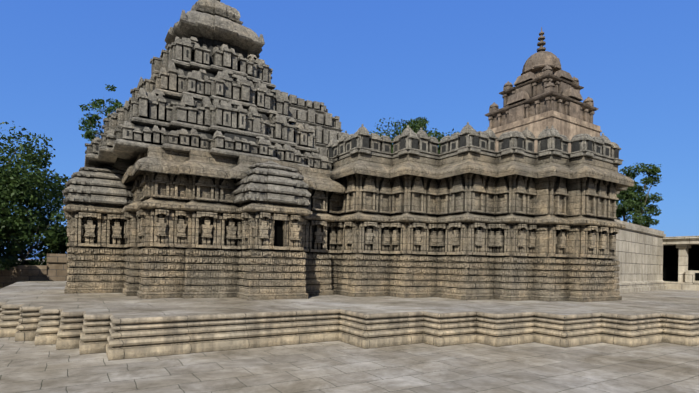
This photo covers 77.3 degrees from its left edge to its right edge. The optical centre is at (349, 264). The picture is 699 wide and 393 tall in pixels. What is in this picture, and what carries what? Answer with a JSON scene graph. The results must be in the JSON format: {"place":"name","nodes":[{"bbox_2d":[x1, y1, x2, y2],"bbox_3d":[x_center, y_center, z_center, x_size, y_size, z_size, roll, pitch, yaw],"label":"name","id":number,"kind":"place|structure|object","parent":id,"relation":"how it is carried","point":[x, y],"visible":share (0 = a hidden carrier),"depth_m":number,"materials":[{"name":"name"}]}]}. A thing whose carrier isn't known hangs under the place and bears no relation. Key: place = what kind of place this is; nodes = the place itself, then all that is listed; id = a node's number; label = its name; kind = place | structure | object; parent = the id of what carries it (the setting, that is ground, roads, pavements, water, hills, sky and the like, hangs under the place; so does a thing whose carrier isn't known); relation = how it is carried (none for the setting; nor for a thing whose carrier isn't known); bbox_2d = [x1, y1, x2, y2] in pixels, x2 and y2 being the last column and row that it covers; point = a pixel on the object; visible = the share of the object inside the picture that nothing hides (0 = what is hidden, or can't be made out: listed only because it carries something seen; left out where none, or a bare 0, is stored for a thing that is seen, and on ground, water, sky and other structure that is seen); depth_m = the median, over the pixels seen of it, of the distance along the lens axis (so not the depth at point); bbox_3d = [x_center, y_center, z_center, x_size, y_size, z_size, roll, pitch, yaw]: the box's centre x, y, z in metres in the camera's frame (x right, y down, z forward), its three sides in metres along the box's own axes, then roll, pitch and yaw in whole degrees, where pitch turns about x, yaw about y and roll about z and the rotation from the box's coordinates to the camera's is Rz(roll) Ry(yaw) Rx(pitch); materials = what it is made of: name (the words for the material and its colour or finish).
{"place":"outdoors","nodes":[
{"label":"outdoors","id":0,"kind":"place"},
{"bbox_2d":[78,84,123,140],"bbox_3d":[-17.678,-5.774,32.916,4.968,15.207,5.510,1,0,-32],"label":"wispy tree","id":1,"kind":"object","parent":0,"point":[87,124],"depth_m":31.81,"materials":[{"name":"green plant"}]},
{"bbox_2d":[63,146,633,301],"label":"temple walls","id":2,"kind":"structure","parent":0,"point":[477,205],"depth_m":16.56,"materials":[{"name":"beige stone"}]},
{"bbox_2d":[62,161,310,206],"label":"miniature shrine roofs","id":3,"kind":"structure","parent":2,"relation":"on","point":[271,181],"depth_m":15.34,"materials":[{"name":"stone"}]},
{"bbox_2d":[84,36,332,171],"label":"tower","id":4,"kind":"structure","parent":2,"relation":"on","point":[237,98],"depth_m":16.17,"materials":[{"name":"stone"}]},
{"bbox_2d":[96,35,311,167],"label":"tower niches","id":5,"kind":"object","parent":4,"relation":"on","point":[209,44],"visible":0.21,"depth_m":16.85,"materials":[{"name":"stone"}]},
{"bbox_2d":[164,0,264,58],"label":"tower dome","id":6,"kind":"structure","parent":4,"relation":"on","point":[215,19],"depth_m":18.10,"materials":[{"name":"stone"}]},
{"bbox_2d":[274,220,283,246],"bbox_3d":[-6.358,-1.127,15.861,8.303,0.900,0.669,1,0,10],"label":"window opening","id":7,"kind":"object","parent":2,"relation":"attached to","point":[278,233],"visible":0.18,"depth_m":14.97,"materials":[{"name":"black"}]},
{"bbox_2d":[274,89,343,156],"bbox_3d":[-2.108,-6.018,21.463,5.260,3.439,4.760,1,0,-32],"label":"tower projection","id":8,"kind":"object","parent":2,"relation":"on","point":[320,121],"visible":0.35,"depth_m":20.00,"materials":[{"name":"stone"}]},
{"bbox_2d":[66,248,619,295],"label":"carved base friezes","id":9,"kind":"object","parent":2,"relation":"attached to","point":[291,269],"visible":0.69,"depth_m":16.46,"materials":[{"name":"stone"}]},
{"bbox_2d":[326,122,622,165],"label":"parapet","id":10,"kind":"structure","parent":2,"relation":"on","point":[603,142],"depth_m":16.87,"materials":[{"name":"stone"}]},
{"bbox_2d":[329,136,618,158],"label":"parapet niches","id":11,"kind":"object","parent":10,"relation":"attached to","point":[475,142],"visible":0.29,"depth_m":16.83,"materials":[{"name":"stone"}]},
{"bbox_2d":[483,110,601,152],"bbox_3d":[9.631,-5.578,22.195,4.060,2.550,4.060,1,0,-32],"label":"tower base","id":12,"kind":"object","parent":2,"relation":"on","point":[569,127],"visible":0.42,"depth_m":20.27,"materials":[{"name":"beige stone"}]},
{"bbox_2d":[485,27,598,128],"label":"temple tower","id":13,"kind":"structure","parent":12,"relation":"on","point":[544,82],"depth_m":21.15,"materials":[{"name":"beige stone"}]},
{"bbox_2d":[0,259,698,392],"bbox_3d":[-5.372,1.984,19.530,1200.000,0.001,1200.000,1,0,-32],"label":"ground","id":14,"kind":"structure","parent":0,"point":[317,367],"depth_m":8.64,"materials":[{"name":"grey stone"}]},
{"bbox_2d":[0,220,18,272],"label":"bush","id":15,"kind":"object","parent":14,"relation":"on","point":[7,260],"visible":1,"depth_m":22.21,"materials":[{"name":"green plant"}]},
{"bbox_2d":[0,189,68,266],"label":"tree","id":16,"kind":"object","parent":14,"relation":"on","point":[49,233],"depth_m":25.42,"materials":[{"name":"green plant"}]},
{"bbox_2d":[0,121,70,249],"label":"tree","id":17,"kind":"object","parent":14,"relation":"on","point":[31,180],"depth_m":26.05,"materials":[{"name":"green plant"}]},
{"bbox_2d":[0,254,72,288],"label":"ruined wall","id":18,"kind":"structure","parent":14,"relation":"on","point":[55,268],"depth_m":24.01,"materials":[{"name":"beige stone"}]},
{"bbox_2d":[39,226,69,258],"bbox_3d":[-17.035,-0.846,27.751,4.628,5.418,4.746,1,0,-32],"label":"tree","id":19,"kind":"object","parent":14,"relation":"on","point":[62,236],"depth_m":26.20,"materials":[{"name":"green plant"}]},
{"bbox_2d":[0,302,698,360],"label":"platform side","id":20,"kind":"object","parent":14,"relation":"on","point":[111,336],"visible":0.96,"depth_m":11.35,"materials":[{"name":"stone"}]},
{"bbox_2d":[0,281,698,318],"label":"platform floor","id":21,"kind":"structure","parent":20,"relation":"on","point":[48,294],"depth_m":13.55,"materials":[{"name":"grey stone"}]},
{"bbox_2d":[662,236,698,290],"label":"pillared pavilion","id":22,"kind":"structure","parent":21,"relation":"on","point":[686,276],"depth_m":29.26,"materials":[{"name":"stone"}]},
{"bbox_2d":[663,245,698,281],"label":"dark doorway openings","id":23,"kind":"object","parent":22,"relation":"in","point":[670,261],"visible":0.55,"depth_m":30.85,"materials":[{"name":"black"}]},
{"bbox_2d":[616,162,663,226],"bbox_3d":[24.126,-3.095,38.612,5.631,11.650,5.963,1,0,-32],"label":"tree","id":24,"kind":"object","parent":14,"relation":"on","point":[631,206],"depth_m":37.22,"materials":[{"name":"green plant"}]},
{"bbox_2d":[0,0,698,258],"label":"sky","id":25,"kind":"structure","parent":0,"point":[445,62],"materials":[{"name":"blue"}]},
{"bbox_2d":[368,117,459,153],"bbox_3d":[6.201,-5.654,41.967,11.865,15.983,11.049,1,0,-32],"label":"tree","id":26,"kind":"object","parent":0,"point":[414,126],"depth_m":38.85,"materials":[{"name":"green plant"}]},
{"bbox_2d":[614,219,667,292],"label":"stone wall","id":27,"kind":"structure","parent":0,"point":[639,251],"depth_m":26.32,"materials":[{"name":"beige stone"}]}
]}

